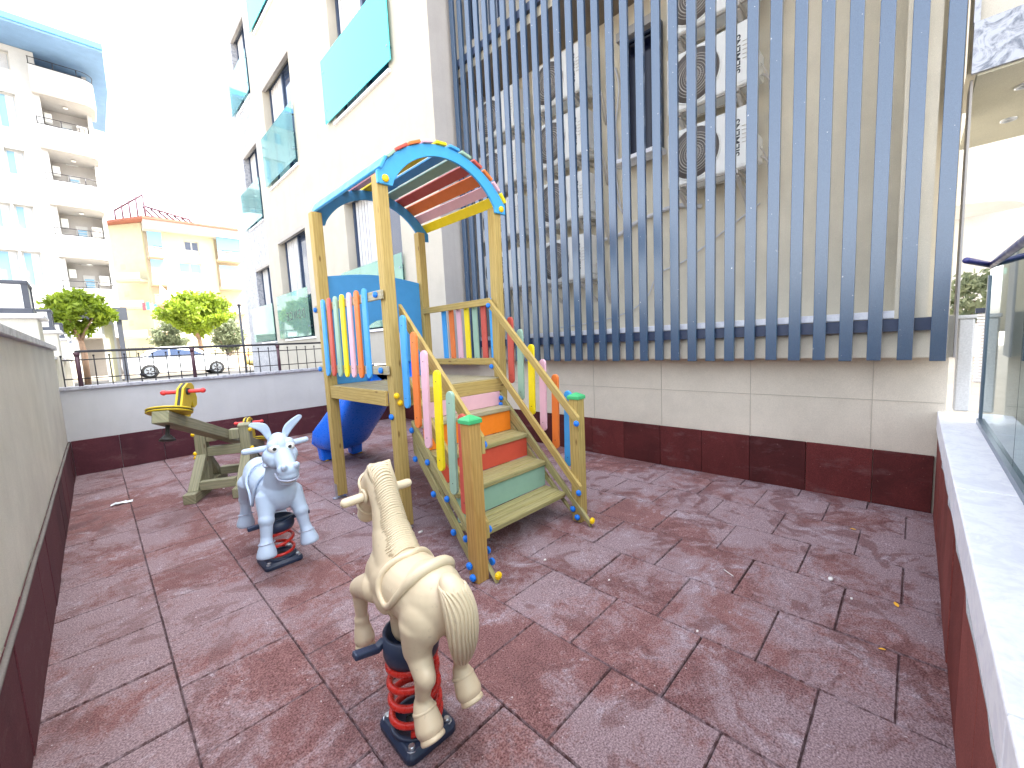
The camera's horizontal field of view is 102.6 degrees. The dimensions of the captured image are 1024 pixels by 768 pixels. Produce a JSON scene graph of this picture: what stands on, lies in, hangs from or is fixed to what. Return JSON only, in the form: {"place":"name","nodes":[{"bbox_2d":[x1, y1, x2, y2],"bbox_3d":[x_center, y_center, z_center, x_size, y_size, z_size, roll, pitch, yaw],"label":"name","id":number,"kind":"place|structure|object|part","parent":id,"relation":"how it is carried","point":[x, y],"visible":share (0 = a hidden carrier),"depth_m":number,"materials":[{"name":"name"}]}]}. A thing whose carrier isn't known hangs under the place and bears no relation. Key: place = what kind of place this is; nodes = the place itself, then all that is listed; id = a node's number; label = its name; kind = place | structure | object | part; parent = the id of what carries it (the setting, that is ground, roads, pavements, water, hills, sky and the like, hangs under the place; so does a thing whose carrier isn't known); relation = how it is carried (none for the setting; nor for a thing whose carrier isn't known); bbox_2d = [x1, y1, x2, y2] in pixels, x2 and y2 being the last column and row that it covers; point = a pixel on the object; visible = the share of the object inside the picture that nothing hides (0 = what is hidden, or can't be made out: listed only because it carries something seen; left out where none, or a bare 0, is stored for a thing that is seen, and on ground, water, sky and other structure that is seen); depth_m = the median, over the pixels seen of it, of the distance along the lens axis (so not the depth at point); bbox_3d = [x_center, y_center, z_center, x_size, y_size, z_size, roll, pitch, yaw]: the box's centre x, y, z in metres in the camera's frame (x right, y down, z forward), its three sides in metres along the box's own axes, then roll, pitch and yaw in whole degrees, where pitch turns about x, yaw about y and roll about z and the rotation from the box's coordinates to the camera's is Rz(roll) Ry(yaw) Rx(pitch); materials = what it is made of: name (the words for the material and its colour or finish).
{"place":"outdoors","nodes":[
{"label":"outdoors","id":0,"kind":"place"},
{"bbox_2d":[0,10,123,376],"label":"white apartment block","id":1,"kind":"structure","parent":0,"point":[54,235],"depth_m":20.98,"materials":[{"name":"paint"}]},
{"bbox_2d":[0,148,4,171],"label":"window","id":2,"kind":"structure","parent":1,"relation":"in","point":[1,159],"depth_m":20.02,"materials":[{"name":"white paint"}]},
{"bbox_2d":[0,51,10,69],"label":"window","id":3,"kind":"structure","parent":1,"relation":"in","point":[4,58],"depth_m":19.97,"materials":[{"name":"white paint"}]},
{"bbox_2d":[0,203,13,227],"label":"window","id":4,"kind":"structure","parent":1,"relation":"in","point":[6,219],"depth_m":20.19,"materials":[{"name":"white glass"}]},
{"bbox_2d":[0,92,19,128],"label":"window","id":5,"kind":"structure","parent":1,"relation":"in","point":[9,117],"depth_m":20.12,"materials":[{"name":"white glass"}]},
{"bbox_2d":[0,250,22,279],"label":"window","id":6,"kind":"structure","parent":1,"relation":"in","point":[10,266],"depth_m":20.34,"materials":[{"name":"white glass"}]},
{"bbox_2d":[4,148,27,175],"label":"window","id":7,"kind":"structure","parent":1,"relation":"in","point":[15,160],"depth_m":20.35,"materials":[{"name":"white glass"}]},
{"bbox_2d":[13,205,36,230],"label":"window","id":8,"kind":"structure","parent":1,"relation":"in","point":[24,215],"depth_m":20.62,"materials":[{"name":"white glass"}]},
{"bbox_2d":[21,251,45,286],"bbox_3d":[-24.360,-5.837,20.903,0.060,1.730,0.660,3,8,44],"label":"window","id":9,"kind":"structure","parent":1,"relation":"in","point":[32,261],"depth_m":20.89,"materials":[{"name":"white glass"}]},
{"bbox_2d":[0,0,237,292],"label":"sky","id":10,"kind":"structure","parent":0,"point":[164,138],"materials":[{"name":"white"}]},
{"bbox_2d":[74,369,253,385],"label":"street","id":11,"kind":"structure","parent":0,"point":[161,377],"depth_m":19.59,"materials":[{"name":"grey asphalt"}]},
{"bbox_2d":[36,287,119,384],"bbox_3d":[-17.277,-1.883,16.439,2.748,3.856,2.451,3,8,44],"label":"street tree","id":12,"kind":"object","parent":11,"relation":"on","point":[68,308],"visible":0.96,"depth_m":16.10,"materials":[{"name":"green plant"}]},
{"bbox_2d":[79,307,129,381],"bbox_3d":[-18.004,-1.681,17.781,0.400,3.240,2.210,3,8,44],"label":"gate portal","id":13,"kind":"object","parent":11,"relation":"on","point":[109,336],"visible":0.38,"depth_m":18.15,"materials":[{"name":"grey metal"}]},
{"bbox_2d":[104,325,119,380],"bbox_3d":[-17.697,-1.360,18.128,0.040,2.500,0.260,3,8,44],"label":"door","id":14,"kind":"structure","parent":13,"relation":"in","point":[108,331],"depth_m":18.11,"materials":[{"name":"yellow paint"}]},
{"bbox_2d":[121,346,236,378],"bbox_3d":[-16.548,-1.152,20.517,1.668,1.469,4.342,3,8,44],"label":"parked car","id":15,"kind":"object","parent":11,"relation":"on","point":[147,366],"visible":0.8,"depth_m":19.76,"materials":[{"name":"white paint"}]},
{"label":"side window","id":16,"kind":"part","parent":15,"relation":"part of","materials":[{"name":"blue glass"}]},
{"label":"side window","id":17,"kind":"part","parent":15,"relation":"part of","materials":[{"name":"blue glass"}]},
{"bbox_2d":[74,366,253,381],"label":"pavement","id":18,"kind":"structure","parent":0,"point":[139,376],"depth_m":21.66,"materials":[{"name":"grey concrete"}]},
{"bbox_2d":[126,344,251,373],"bbox_3d":[-19.240,-1.620,25.181,0.200,1.500,6.850,3,8,44],"label":"street fence","id":19,"kind":"object","parent":18,"relation":"on","point":[241,360],"visible":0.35,"depth_m":26.55,"materials":[{"name":"metal"}]},
{"bbox_2d":[150,289,236,349],"bbox_3d":[-18.122,-3.119,23.626,3.887,4.699,3.940,3,8,44],"label":"street tree","id":20,"kind":"object","parent":18,"relation":"on","point":[197,315],"visible":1,"depth_m":23.07,"materials":[{"name":"green plant"}]},
{"bbox_2d":[107,192,251,356],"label":"yellow apartment block","id":21,"kind":"structure","parent":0,"point":[202,258],"depth_m":34.51,"materials":[{"name":"paint"}]},
{"bbox_2d":[120,264,125,269],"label":"window","id":22,"kind":"structure","parent":21,"relation":"in","point":[123,267],"depth_m":34.01,"materials":[{"name":"paint"}]},
{"bbox_2d":[124,291,129,296],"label":"window","id":23,"kind":"structure","parent":21,"relation":"in","point":[126,293],"depth_m":34.23,"materials":[{"name":"beige paint"}]},
{"bbox_2d":[128,320,133,325],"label":"window","id":24,"kind":"structure","parent":21,"relation":"in","point":[131,323],"depth_m":34.48,"materials":[{"name":"beige paint"}]},
{"bbox_2d":[142,302,156,310],"bbox_3d":[-29.196,-6.218,33.056,0.020,0.770,0.900,3,8,44],"label":"laundry","id":25,"kind":"object","parent":21,"relation":"hanging from","point":[150,306],"visible":0.79,"depth_m":32.99,"materials":[{"name":"multicoloured fabric"}]},
{"bbox_2d":[159,285,170,299],"bbox_3d":[-28.416,-7.522,33.712,0.020,1.250,1.000,3,8,44],"label":"sun awning","id":26,"kind":"object","parent":21,"relation":"attached to","point":[164,294],"visible":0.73,"depth_m":33.59,"materials":[{"name":"white fabric"}]},
{"bbox_2d":[178,263,201,276],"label":"window","id":27,"kind":"structure","parent":21,"relation":"in","point":[185,269],"depth_m":35.53,"materials":[{"name":"white glass"}]},
{"bbox_2d":[184,241,198,254],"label":"window","id":28,"kind":"structure","parent":21,"relation":"in","point":[190,247],"depth_m":35.53,"materials":[{"name":"white glass"}]},
{"bbox_2d":[246,352,252,365],"bbox_3d":[-12.198,-1.619,22.937,1.668,1.469,4.342,2,8,38],"label":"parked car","id":29,"kind":"object","parent":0,"point":[250,358],"visible":0.01,"depth_m":21.59,"materials":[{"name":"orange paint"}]},
{"bbox_2d":[32,418,955,767],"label":"play floor","id":30,"kind":"structure","parent":0,"point":[578,660],"depth_m":2.29,"materials":[{"name":"tile"}]},
{"bbox_2d":[0,323,75,767],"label":"boundary wall","id":31,"kind":"structure","parent":30,"relation":"on","point":[37,475],"depth_m":2.38,"materials":[{"name":"paint"}]},
{"bbox_2d":[110,499,132,505],"bbox_3d":[-4.430,1.346,4.660,0.098,0.018,0.194,3,8,44],"label":"paper scrap","id":32,"kind":"object","parent":30,"relation":"on","point":[125,501],"visible":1,"depth_m":4.66,"materials":[{"name":"white paper"}]},
{"bbox_2d":[144,383,266,504],"bbox_3d":[-3.518,0.594,5.007,0.642,1.362,2.850,-5,6,-17],"label":"seesaw","id":33,"kind":"object","parent":30,"relation":"on","point":[209,474],"visible":0.85,"depth_m":4.72,"materials":[{"name":"brown wood"}]},
{"bbox_2d":[59,364,389,475],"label":"court wall","id":34,"kind":"structure","parent":30,"relation":"on","point":[109,426],"depth_m":6.58,"materials":[{"name":"paint"}]},
{"bbox_2d":[59,342,320,386],"bbox_3d":[-4.822,-0.444,7.355,0.080,0.522,4.420,3,8,44],"label":"iron railing","id":35,"kind":"object","parent":34,"relation":"on","point":[76,355],"visible":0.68,"depth_m":6.72,"materials":[{"name":"black metal"}]},
{"bbox_2d":[237,415,318,571],"bbox_3d":[-1.835,0.806,3.147,0.997,1.160,0.451,3,8,44],"label":"spring donkey","id":36,"kind":"object","parent":30,"relation":"on","point":[270,485],"visible":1,"depth_m":2.98,"materials":[{"name":"grey plastic"}]},
{"bbox_2d":[340,459,482,765],"bbox_3d":[-0.413,0.902,1.674,0.434,1.136,0.790,-8,8,-43],"label":"spring horse","id":37,"kind":"object","parent":30,"relation":"on","point":[422,597],"visible":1,"depth_m":1.59},
{"bbox_2d":[308,139,594,583],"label":"climbing tower","id":38,"kind":"structure","parent":30,"relation":"on","point":[362,392],"depth_m":3.87,"materials":[{"name":"brown wood"}]},
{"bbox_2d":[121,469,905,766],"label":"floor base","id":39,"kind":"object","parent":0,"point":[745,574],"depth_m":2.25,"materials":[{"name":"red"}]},
{"bbox_2d":[933,412,1023,767],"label":"parapet wall","id":40,"kind":"structure","parent":39,"relation":"on","point":[978,514],"depth_m":1.39,"materials":[{"name":"stone"}]},
{"bbox_2d":[952,314,977,411],"bbox_3d":[3.704,-0.171,3.364,0.110,0.782,0.150,3,8,44],"label":"white bollard","id":41,"kind":"object","parent":40,"relation":"on","point":[963,364],"visible":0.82,"depth_m":3.32,"materials":[{"name":"paint"}]},
{"bbox_2d":[962,235,1023,504],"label":"glass balustrade","id":42,"kind":"object","parent":40,"relation":"on","point":[1000,421],"visible":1,"depth_m":2.22,"materials":[{"name":"clear glass"}]},
{"bbox_2d":[374,356,979,413],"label":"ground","id":43,"kind":"structure","parent":0,"point":[974,397],"depth_m":5.21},
{"bbox_2d":[0,313,48,341],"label":"gate pillar","id":44,"kind":"structure","parent":43,"relation":"on","point":[29,324],"depth_m":6.57,"materials":[{"name":"paint"}]},
{"bbox_2d":[0,279,37,313],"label":"pillar lantern","id":45,"kind":"object","parent":44,"relation":"on","point":[16,296],"visible":0.9,"depth_m":6.52,"materials":[{"name":"grey metal"}]},
{"bbox_2d":[43,330,66,386],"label":"gate pillar","id":46,"kind":"structure","parent":43,"relation":"on","point":[51,337],"depth_m":10.45,"materials":[{"name":"paint"}]},
{"bbox_2d":[35,309,55,329],"bbox_3d":[-12.156,-1.596,10.376,0.770,0.530,0.770,3,8,44],"label":"pillar lantern","id":47,"kind":"object","parent":46,"relation":"on","point":[48,314],"visible":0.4,"depth_m":10.33,"materials":[{"name":"grey metal"}]},
{"bbox_2d":[60,338,74,386],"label":"gate pillar","id":48,"kind":"structure","parent":43,"relation":"on","point":[66,355],"depth_m":14.23,"materials":[{"name":"paint"}]},
{"bbox_2d":[54,323,65,337],"bbox_3d":[-16.015,-1.821,14.146,0.770,0.530,0.770,3,8,44],"label":"pillar lantern","id":49,"kind":"object","parent":48,"relation":"on","point":[58,326],"visible":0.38,"depth_m":14.11,"materials":[{"name":"grey metal"}]},
{"bbox_2d":[68,344,76,378],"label":"gate pillar","id":50,"kind":"structure","parent":43,"relation":"on","point":[71,350],"depth_m":19.44,"materials":[{"name":"paint"}]},
{"bbox_2d":[146,320,190,346],"bbox_3d":[-20.659,-2.432,24.750,1.951,3.350,2.146,3,8,44],"label":"pale shrub","id":51,"kind":"object","parent":43,"relation":"on","point":[163,339],"visible":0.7,"depth_m":24.33,"materials":[{"name":"green plant"}]},
{"bbox_2d":[208,314,249,355],"bbox_3d":[-18.421,-2.947,26.797,2.315,3.728,2.475,3,8,44],"label":"pale shrub","id":52,"kind":"object","parent":43,"relation":"on","point":[223,334],"visible":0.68,"depth_m":26.23,"materials":[{"name":"green plant"}]},
{"bbox_2d":[236,304,247,372],"bbox_3d":[-11.539,-1.888,17.584,0.199,3.060,0.199,3,8,44],"label":"lamp post","id":53,"kind":"object","parent":43,"relation":"on","point":[242,334],"visible":0.91,"depth_m":17.53,"materials":[{"name":"grey metal"}]},
{"bbox_2d":[212,0,1023,512],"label":"apartment building","id":54,"kind":"structure","parent":43,"relation":"on","point":[322,98],"depth_m":5.15,"materials":[{"name":"beige paint"}]},
{"bbox_2d":[230,13,250,116],"bbox_3d":[-9.617,-11.286,14.673,1.820,2.650,0.300,3,8,44],"label":"window","id":55,"kind":"structure","parent":54,"relation":"in","point":[240,44],"depth_m":14.76,"materials":[{"name":"white"}]},
{"bbox_2d":[243,141,263,231],"bbox_3d":[-9.416,-7.203,15.100,1.820,2.730,0.300,3,8,44],"label":"window","id":56,"kind":"structure","parent":54,"relation":"in","point":[253,161],"depth_m":15.23,"materials":[{"name":"white"}]},
{"bbox_2d":[253,0,271,34],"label":"window","id":57,"kind":"structure","parent":54,"relation":"in","point":[267,3],"depth_m":10.95,"materials":[{"name":"white"}]},
{"bbox_2d":[256,262,277,343],"bbox_3d":[-9.209,-2.996,15.541,1.820,2.860,0.300,3,8,44],"label":"window","id":58,"kind":"structure","parent":54,"relation":"in","point":[264,269],"depth_m":15.72,"materials":[{"name":"white"}]},
{"bbox_2d":[261,47,298,190],"bbox_3d":[-6.143,-6.930,10.997,2.290,2.780,0.300,3,8,44],"label":"window","id":59,"kind":"structure","parent":54,"relation":"in","point":[280,95],"depth_m":11.01,"materials":[{"name":"white"}]},
{"bbox_2d":[277,224,315,340],"bbox_3d":[-5.935,-2.703,11.440,2.290,2.910,0.300,3,8,44],"label":"window","id":60,"kind":"structure","parent":54,"relation":"in","point":[295,241],"depth_m":11.47,"materials":[{"name":"grey glass"}]},
{"bbox_2d":[333,0,390,125],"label":"window","id":61,"kind":"structure","parent":54,"relation":"in","point":[346,10],"depth_m":8.21,"materials":[{"name":"white"}]},
{"bbox_2d":[345,176,404,331],"bbox_3d":[-2.708,-2.516,8.287,2.320,2.880,0.300,3,8,44],"label":"window","id":62,"kind":"structure","parent":54,"relation":"in","point":[363,212],"depth_m":8.66,"materials":[{"name":"white glass"}]},
{"bbox_2d":[470,0,499,39],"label":"window","id":63,"kind":"structure","parent":54,"relation":"in","point":[479,1],"depth_m":6.47,"materials":[{"name":"grey glass"}]},
{"bbox_2d":[476,84,534,152],"bbox_3d":[-0.065,-4.141,6.696,1.018,0.959,0.492,3,8,44],"label":"air conditioner","id":64,"kind":"object","parent":54,"relation":"attached to","point":[512,116],"visible":0.2,"depth_m":6.47,"materials":[{"name":"grey metal"}]},
{"bbox_2d":[479,139,536,195],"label":"air conditioner","id":65,"kind":"object","parent":54,"relation":"attached to","point":[514,167],"visible":0.19,"depth_m":6.51,"materials":[{"name":"grey"}]},
{"bbox_2d":[482,193,538,246],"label":"air conditioner","id":66,"kind":"object","parent":54,"relation":"attached to","point":[517,217],"visible":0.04,"depth_m":6.57,"materials":[{"name":"grey"}]},
{"bbox_2d":[484,247,541,305],"bbox_3d":[0.053,-1.738,6.947,1.018,0.959,0.492,3,8,44],"label":"air conditioner","id":67,"kind":"object","parent":54,"relation":"attached to","point":[519,270],"visible":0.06,"depth_m":6.67,"materials":[{"name":"grey metal"}]},
{"bbox_2d":[532,42,606,124],"bbox_3d":[0.822,-4.073,5.817,1.018,0.959,0.492,3,8,44],"label":"air conditioner","id":68,"kind":"object","parent":54,"relation":"attached to","point":[576,76],"visible":0.24,"depth_m":5.60,"materials":[{"name":"grey metal"}]},
{"bbox_2d":[534,106,607,184],"bbox_3d":[0.861,-3.278,5.901,1.018,0.959,0.492,3,8,44],"label":"air conditioner","id":69,"kind":"object","parent":54,"relation":"attached to","point":[578,137],"visible":0.27,"depth_m":5.68,"materials":[{"name":"grey"}]},
{"bbox_2d":[537,170,609,244],"bbox_3d":[0.901,-2.464,5.986,1.018,0.959,0.492,3,8,44],"label":"air conditioner","id":70,"kind":"object","parent":54,"relation":"attached to","point":[592,196],"visible":0.27,"depth_m":5.76,"materials":[{"name":"grey"}]},
{"bbox_2d":[539,233,610,303],"bbox_3d":[0.942,-1.639,6.072,1.018,0.959,0.492,3,8,44],"label":"air conditioner","id":71,"kind":"object","parent":54,"relation":"attached to","point":[594,258],"visible":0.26,"depth_m":5.85,"materials":[{"name":"grey metal"}]},
{"bbox_2d":[614,67,622,213],"bbox_3d":[1.433,-3.303,5.589,0.130,1.908,0.054,3,8,44],"label":"cable","id":72,"kind":"object","parent":54,"relation":"attached to","point":[617,151],"visible":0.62,"depth_m":5.58,"materials":[{"name":"grey plastic"}]},
{"bbox_2d":[616,13,666,169],"bbox_3d":[1.603,-3.651,5.177,0.620,1.580,0.300,3,8,44],"label":"window","id":73,"kind":"structure","parent":54,"relation":"in","point":[647,19],"depth_m":5.22,"materials":[{"name":"black glass"}]},
{"bbox_2d":[604,203,701,240],"bbox_3d":[1.796,-2.144,5.402,1.360,0.252,0.070,3,8,44],"label":"insulated pipe","id":74,"kind":"object","parent":54,"relation":"attached to","point":[681,205],"visible":0.36,"depth_m":5.35,"materials":[{"name":"white plastic"}]},
{"bbox_2d":[560,202,760,327],"bbox_3d":[1.761,-1.454,5.570,2.825,1.217,0.016,3,8,44],"label":"cable","id":75,"kind":"object","parent":54,"relation":"attached to","point":[669,268],"visible":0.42,"depth_m":5.30,"materials":[{"name":"grey plastic"}]},
{"bbox_2d":[448,0,967,360],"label":"slat screen","id":76,"kind":"object","parent":54,"relation":"attached to","point":[906,324],"visible":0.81,"depth_m":4.19,"materials":[{"name":"blue metal"}]},
{"bbox_2d":[668,105,767,209],"bbox_3d":[2.330,-2.396,4.574,1.018,0.959,0.492,3,8,44],"label":"air conditioner","id":77,"kind":"object","parent":54,"relation":"attached to","point":[740,149],"visible":0.38,"depth_m":4.39,"materials":[{"name":"grey"}]},
{"bbox_2d":[667,19,769,129],"bbox_3d":[2.291,-3.191,4.490,1.018,0.959,0.492,3,8,44],"label":"air conditioner","id":78,"kind":"object","parent":54,"relation":"attached to","point":[741,64],"visible":0.4,"depth_m":4.29,"materials":[{"name":"grey metal"}]},
{"bbox_2d":[667,0,770,52],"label":"air conditioner","id":79,"kind":"object","parent":54,"relation":"attached to","point":[721,14],"visible":0.3,"depth_m":4.39,"materials":[{"name":"grey metal"}]},
{"bbox_2d":[973,308,985,381],"bbox_3d":[7.591,-0.506,5.017,2.600,1.060,0.090,3,8,44],"label":"roller shutter","id":80,"kind":"object","parent":54,"relation":"attached to","point":[978,350],"visible":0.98,"depth_m":5.88,"materials":[{"name":"white metal"}]},
{"bbox_2d":[950,268,990,360],"bbox_3d":[7.252,-0.967,6.291,1.094,1.746,1.187,3,8,44],"label":"hedge bush","id":81,"kind":"object","parent":43,"relation":"on","point":[970,283],"visible":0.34,"depth_m":6.26,"materials":[{"name":"green plant"}]},
{"bbox_2d":[951,113,1023,355],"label":"curved white block","id":82,"kind":"structure","parent":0,"point":[994,219],"depth_m":9.33,"materials":[{"name":"paint"}]}
]}

